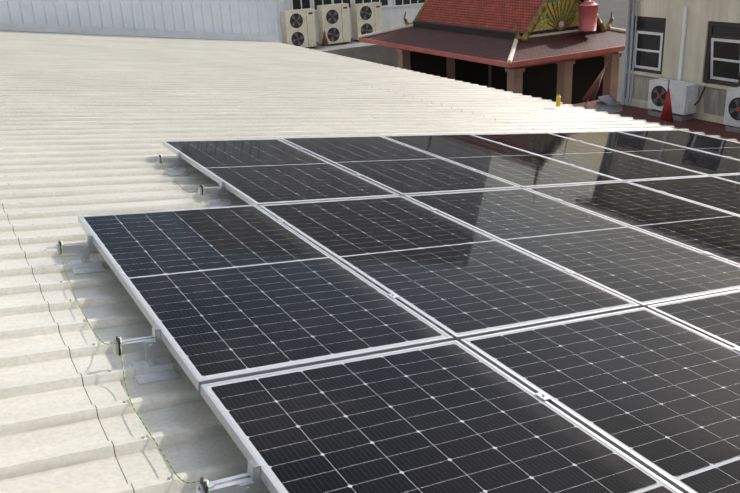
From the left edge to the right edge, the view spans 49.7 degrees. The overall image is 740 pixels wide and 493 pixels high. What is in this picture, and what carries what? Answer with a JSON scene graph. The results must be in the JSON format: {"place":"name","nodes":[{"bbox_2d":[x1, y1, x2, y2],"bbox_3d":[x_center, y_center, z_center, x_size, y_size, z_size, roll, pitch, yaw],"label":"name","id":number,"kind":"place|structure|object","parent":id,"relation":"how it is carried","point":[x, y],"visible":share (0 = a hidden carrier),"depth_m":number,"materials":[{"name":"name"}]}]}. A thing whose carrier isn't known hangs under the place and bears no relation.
{"place":"outdoors","nodes":[
{"label":"outdoors","id":0,"kind":"place"},
{"bbox_2d":[0,0,281,42],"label":"wall cladding","id":1,"kind":"structure","parent":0,"point":[260,17],"depth_m":20.57,"materials":[{"name":"grey metal"}]},
{"bbox_2d":[278,0,422,42],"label":"plaster building","id":2,"kind":"structure","parent":0,"point":[393,17],"depth_m":26.74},
{"bbox_2d":[290,0,311,9],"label":"window","id":3,"kind":"structure","parent":2,"relation":"attached to","point":[299,4],"depth_m":24.99,"materials":[{"name":"white"}]},
{"bbox_2d":[312,0,332,11],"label":"window","id":4,"kind":"structure","parent":2,"relation":"attached to","point":[318,2],"depth_m":25.29,"materials":[{"name":"white"}]},
{"bbox_2d":[333,0,351,8],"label":"window","id":5,"kind":"structure","parent":2,"relation":"attached to","point":[342,1],"depth_m":25.69,"materials":[{"name":"white"}]},
{"bbox_2d":[352,0,389,6],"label":"window","id":6,"kind":"structure","parent":2,"relation":"attached to","point":[385,3],"depth_m":26.21,"materials":[{"name":"white"}]},
{"bbox_2d":[393,0,424,6],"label":"window","id":7,"kind":"structure","parent":2,"relation":"attached to","point":[398,3],"depth_m":26.82,"materials":[{"name":"white"}]},
{"bbox_2d":[0,30,739,492],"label":"roof sheet","id":8,"kind":"object","parent":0,"point":[100,124],"visible":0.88,"depth_m":8.24,"materials":[{"name":"paint"}]},
{"bbox_2d":[0,203,133,492],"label":"roof sheet","id":9,"kind":"object","parent":8,"relation":"on","point":[53,438],"visible":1,"depth_m":2.71,"materials":[{"name":"paint"}]},
{"bbox_2d":[0,202,134,492],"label":"roof sheet seam","id":10,"kind":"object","parent":8,"relation":"on","point":[74,365],"depth_m":2.90,"materials":[{"name":"grey metal"}]},
{"bbox_2d":[61,158,208,492],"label":"earth cable","id":11,"kind":"object","parent":8,"relation":"on","point":[122,358],"visible":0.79,"depth_m":2.91,"materials":[{"name":"green plastic"}]},
{"bbox_2d":[0,22,277,41],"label":"roof flashing","id":12,"kind":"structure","parent":8,"relation":"on","point":[4,26],"depth_m":20.38,"materials":[{"name":"grey metal"}]},
{"bbox_2d":[70,168,232,384],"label":"roof patches","id":13,"kind":"object","parent":8,"relation":"on","point":[142,367],"visible":0.08,"depth_m":3.04,"materials":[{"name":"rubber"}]},
{"bbox_2d":[57,155,253,492],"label":"mounting brackets","id":14,"kind":"object","parent":8,"relation":"on","point":[150,355],"visible":0.21,"depth_m":3.04,"materials":[{"name":"metal"}]},
{"bbox_2d":[56,157,267,492],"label":"mounting rails","id":15,"kind":"object","parent":14,"relation":"on","point":[232,484],"visible":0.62,"depth_m":3.00,"materials":[{"name":"metal"}]},
{"bbox_2d":[58,155,207,492],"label":"end cap","id":16,"kind":"object","parent":15,"relation":"on","point":[205,485],"visible":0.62,"depth_m":2.97,"materials":[{"name":"black plastic"}]},
{"bbox_2d":[78,205,452,390],"bbox_3d":[-0.638,0.114,3.786,1.040,0.035,2.100,-6,20,-29],"label":"solar panel","id":17,"kind":"object","parent":15,"relation":"on","point":[217,294],"visible":0.92,"depth_m":3.47,"materials":[{"name":"glass"}]},
{"bbox_2d":[162,139,399,205],"bbox_3d":[-0.761,-0.596,6.044,1.040,0.035,2.100,-6,20,-29],"label":"solar panel","id":18,"kind":"object","parent":15,"relation":"on","point":[257,172],"visible":0.81,"depth_m":5.84,"materials":[{"name":"glass"}]},
{"bbox_2d":[280,136,520,195],"bbox_3d":[0.159,-0.691,6.562,1.040,0.035,2.100,-6,20,-29],"label":"solar panel","id":19,"kind":"object","parent":15,"relation":"on","point":[400,169],"visible":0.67,"depth_m":6.37,"materials":[{"name":"glass"}]},
{"bbox_2d":[87,137,739,479],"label":"panel clamps","id":20,"kind":"object","parent":15,"relation":"attached to","point":[254,466],"visible":0.96,"depth_m":3.04,"materials":[{"name":"metal"}]},
{"bbox_2d":[200,340,682,492],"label":"solar panel","id":21,"kind":"object","parent":15,"relation":"on","point":[454,416],"visible":0.87,"depth_m":2.47,"materials":[{"name":"glass"}]},
{"bbox_2d":[258,196,639,341],"bbox_3d":[0.280,0.025,4.306,1.040,0.036,2.100,-6,20,-29],"label":"solar panel","id":22,"kind":"object","parent":15,"relation":"on","point":[455,279],"visible":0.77,"depth_m":4.02,"materials":[{"name":"glass"}]},
{"bbox_2d":[382,134,621,188],"bbox_3d":[1.079,-0.782,7.081,1.040,0.037,2.100,-6,20,-29],"label":"solar panel","id":23,"kind":"object","parent":15,"relation":"on","point":[518,167],"visible":0.83,"depth_m":6.91,"materials":[{"name":"glass"}]},
{"bbox_2d":[404,188,739,307],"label":"solar panel","id":24,"kind":"object","parent":15,"relation":"on","point":[641,268],"visible":0.81,"depth_m":4.60,"materials":[{"name":"glass"}]},
{"bbox_2d":[471,133,708,181],"bbox_3d":[1.998,-0.870,7.601,1.040,0.035,2.100,-6,20,-29],"label":"solar panel","id":25,"kind":"object","parent":15,"relation":"on","point":[625,167],"visible":0.73,"depth_m":7.44,"materials":[{"name":"glass"}]},
{"bbox_2d":[460,307,739,492],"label":"solar panel","id":26,"kind":"object","parent":15,"relation":"on","point":[657,394],"visible":0.83,"depth_m":2.90,"materials":[{"name":"glass"}]},
{"bbox_2d":[525,181,739,265],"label":"solar panel","id":27,"kind":"object","parent":15,"relation":"on","point":[696,226],"visible":0.85,"depth_m":5.48,"materials":[{"name":"glass"}]},
{"bbox_2d":[550,131,739,175],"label":"solar panel","id":28,"kind":"object","parent":15,"relation":"on","point":[709,164],"visible":0.81,"depth_m":8.04,"materials":[{"name":"glass"}]},
{"bbox_2d":[618,130,739,159],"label":"solar panel","id":29,"kind":"object","parent":15,"relation":"on","point":[707,144],"visible":0.83,"depth_m":8.93,"materials":[{"name":"glass"}]},
{"bbox_2d":[626,176,739,215],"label":"solar panel","id":30,"kind":"object","parent":15,"relation":"on","point":[717,193],"visible":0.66,"depth_m":6.34,"materials":[{"name":"glass"}]},
{"bbox_2d":[646,290,739,347],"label":"solar panel","id":31,"kind":"object","parent":15,"relation":"on","point":[716,317],"visible":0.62,"depth_m":3.64,"materials":[{"name":"glass"}]},
{"bbox_2d":[714,174,739,182],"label":"solar panel","id":32,"kind":"object","parent":15,"relation":"on","point":[735,178],"visible":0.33,"depth_m":6.97,"materials":[{"name":"glass"}]},
{"bbox_2d":[0,46,706,479],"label":"roof screws","id":33,"kind":"object","parent":8,"relation":"on","point":[156,156],"visible":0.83,"depth_m":7.12,"materials":[{"name":"silver metal"}]},
{"bbox_2d":[372,62,739,141],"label":"roof edge","id":34,"kind":"object","parent":8,"relation":"attached to","point":[624,116],"visible":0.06,"depth_m":11.60,"materials":[{"name":"beige metal"}]},
{"bbox_2d":[556,92,560,105],"bbox_3d":[2.924,-2.281,12.397,0.070,0.235,0.070,-14,24,-26],"label":"yellow bottle","id":35,"kind":"object","parent":8,"relation":"on","point":[558,99],"visible":0.9,"depth_m":12.38,"materials":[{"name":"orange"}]},
{"bbox_2d":[591,0,627,101],"bbox_3d":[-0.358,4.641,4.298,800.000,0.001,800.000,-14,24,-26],"label":"wall","id":36,"kind":"structure","parent":0,"point":[618,8],"depth_m":54.06,"materials":[{"name":"paint"}]},
{"bbox_2d":[313,38,397,67],"bbox_3d":[-0.195,-5.204,25.753,6.403,2.750,2.200,-14,24,-26],"label":"condenser ledge","id":37,"kind":"object","parent":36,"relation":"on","point":[380,54],"visible":0.07,"depth_m":24.35,"materials":[{"name":"concrete"}]},
{"bbox_2d":[280,8,316,47],"bbox_3d":[-2.145,-6.518,24.020,0.962,1.140,0.382,-14,24,-26],"label":"condenser","id":38,"kind":"object","parent":37,"relation":"on","point":[298,27],"visible":0.96,"depth_m":23.84,"materials":[{"name":"grey metal"}]},
{"bbox_2d":[322,26,327,47],"bbox_3d":[-1.361,-6.317,24.104,0.224,0.630,0.273,-14,24,-26],"label":"furled parasol","id":39,"kind":"object","parent":37,"relation":"on","point":[324,41],"visible":1,"depth_m":24.06,"materials":[{"name":"brown fabric"}]},
{"bbox_2d":[316,3,350,45],"bbox_3d":[-1.110,-6.851,24.668,0.932,1.190,0.382,-14,24,-26],"label":"condenser","id":40,"kind":"object","parent":37,"relation":"on","point":[334,19],"visible":1,"depth_m":24.50,"materials":[{"name":"grey metal"}]},
{"bbox_2d":[279,5,413,48],"bbox_3d":[-0.674,-6.976,25.316,5.853,0.909,1.398,-14,24,-26],"label":"condenser pipework","id":41,"kind":"object","parent":37,"relation":"on","point":[391,6],"visible":0.08,"depth_m":25.01,"materials":[{"name":"white"}]},
{"bbox_2d":[351,2,382,40],"bbox_3d":[-0.089,-7.123,25.329,0.912,1.120,0.382,-14,24,-26],"label":"condenser","id":42,"kind":"object","parent":37,"relation":"on","point":[366,18],"visible":0.88,"depth_m":25.13,"materials":[{"name":"grey metal"}]},
{"bbox_2d":[358,0,625,103],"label":"pavilion","id":43,"kind":"structure","parent":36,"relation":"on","point":[545,49],"depth_m":19.37,"materials":[{"name":"tile"}]},
{"bbox_2d":[578,0,597,30],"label":"water tank","id":44,"kind":"object","parent":43,"relation":"on","point":[588,11],"visible":1,"depth_m":18.39,"materials":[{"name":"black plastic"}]},
{"bbox_2d":[573,100,739,140],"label":"red floor slab","id":45,"kind":"structure","parent":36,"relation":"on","point":[705,126],"depth_m":14.81,"materials":[{"name":"red concrete"}]},
{"bbox_2d":[582,61,608,105],"bbox_3d":[4.608,-3.333,16.359,0.475,0.933,0.258,-4,21,-2],"label":"folded umbrella","id":46,"kind":"object","parent":45,"relation":"on","point":[591,93],"visible":0.96,"depth_m":16.33,"materials":[{"name":"brown fabric"}]},
{"bbox_2d":[593,95,622,112],"bbox_3d":[4.794,-2.904,16.089,0.600,0.301,0.600,-14,24,-26],"label":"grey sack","id":47,"kind":"object","parent":45,"relation":"on","point":[609,103],"visible":0.94,"depth_m":15.94,"materials":[{"name":"grey fabric"}]},
{"bbox_2d":[660,80,672,124],"bbox_3d":[5.364,-2.567,14.380,0.231,0.860,0.204,3,22,16],"label":"folded parasol","id":48,"kind":"object","parent":45,"relation":"on","point":[666,115],"visible":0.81,"depth_m":14.36,"materials":[{"name":"fabric"}]},
{"bbox_2d":[648,110,739,132],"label":"air conditioner supports","id":49,"kind":"object","parent":45,"relation":"on","point":[657,113],"visible":0.68,"depth_m":14.97,"materials":[{"name":"concrete"}]},
{"bbox_2d":[647,78,707,115],"bbox_3d":[5.811,-2.846,15.136,0.429,0.627,1.015,-14,24,-26],"label":"air conditioner unit","id":50,"kind":"object","parent":49,"relation":"on","point":[683,97],"visible":0.9,"depth_m":14.95,"materials":[{"name":"grey metal"}]},
{"bbox_2d":[723,87,739,126],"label":"air conditioner unit","id":51,"kind":"object","parent":49,"relation":"on","point":[732,112],"visible":1,"depth_m":13.90,"materials":[{"name":"grey metal"}]},
{"bbox_2d":[620,0,739,123],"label":"cream building","id":52,"kind":"structure","parent":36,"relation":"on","point":[702,14],"depth_m":14.92,"materials":[{"name":"paint"}]},
{"bbox_2d":[621,0,638,105],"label":"corner pipes","id":53,"kind":"object","parent":52,"relation":"attached to","point":[626,51],"visible":0.98,"depth_m":16.08,"materials":[{"name":"grey plastic"}]},
{"bbox_2d":[626,16,665,77],"bbox_3d":[5.474,-3.947,15.756,0.140,1.120,0.920,-14,24,-26],"label":"sash window","id":54,"kind":"structure","parent":52,"relation":"on","point":[649,44],"depth_m":15.75,"materials":[{"name":"brown"}]},
{"bbox_2d":[631,7,726,116],"bbox_3d":[7.806,-2.831,11.620,0.060,2.880,10.470,-14,24,-26],"label":"wall trunking and stains","id":55,"kind":"object","parent":52,"relation":"attached to","point":[714,101],"visible":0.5,"depth_m":14.87,"materials":[{"name":"white"}]},
{"bbox_2d":[698,21,739,89],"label":"sash window","id":56,"kind":"structure","parent":52,"relation":"on","point":[722,59],"depth_m":14.39,"materials":[{"name":"brown"}]}
]}

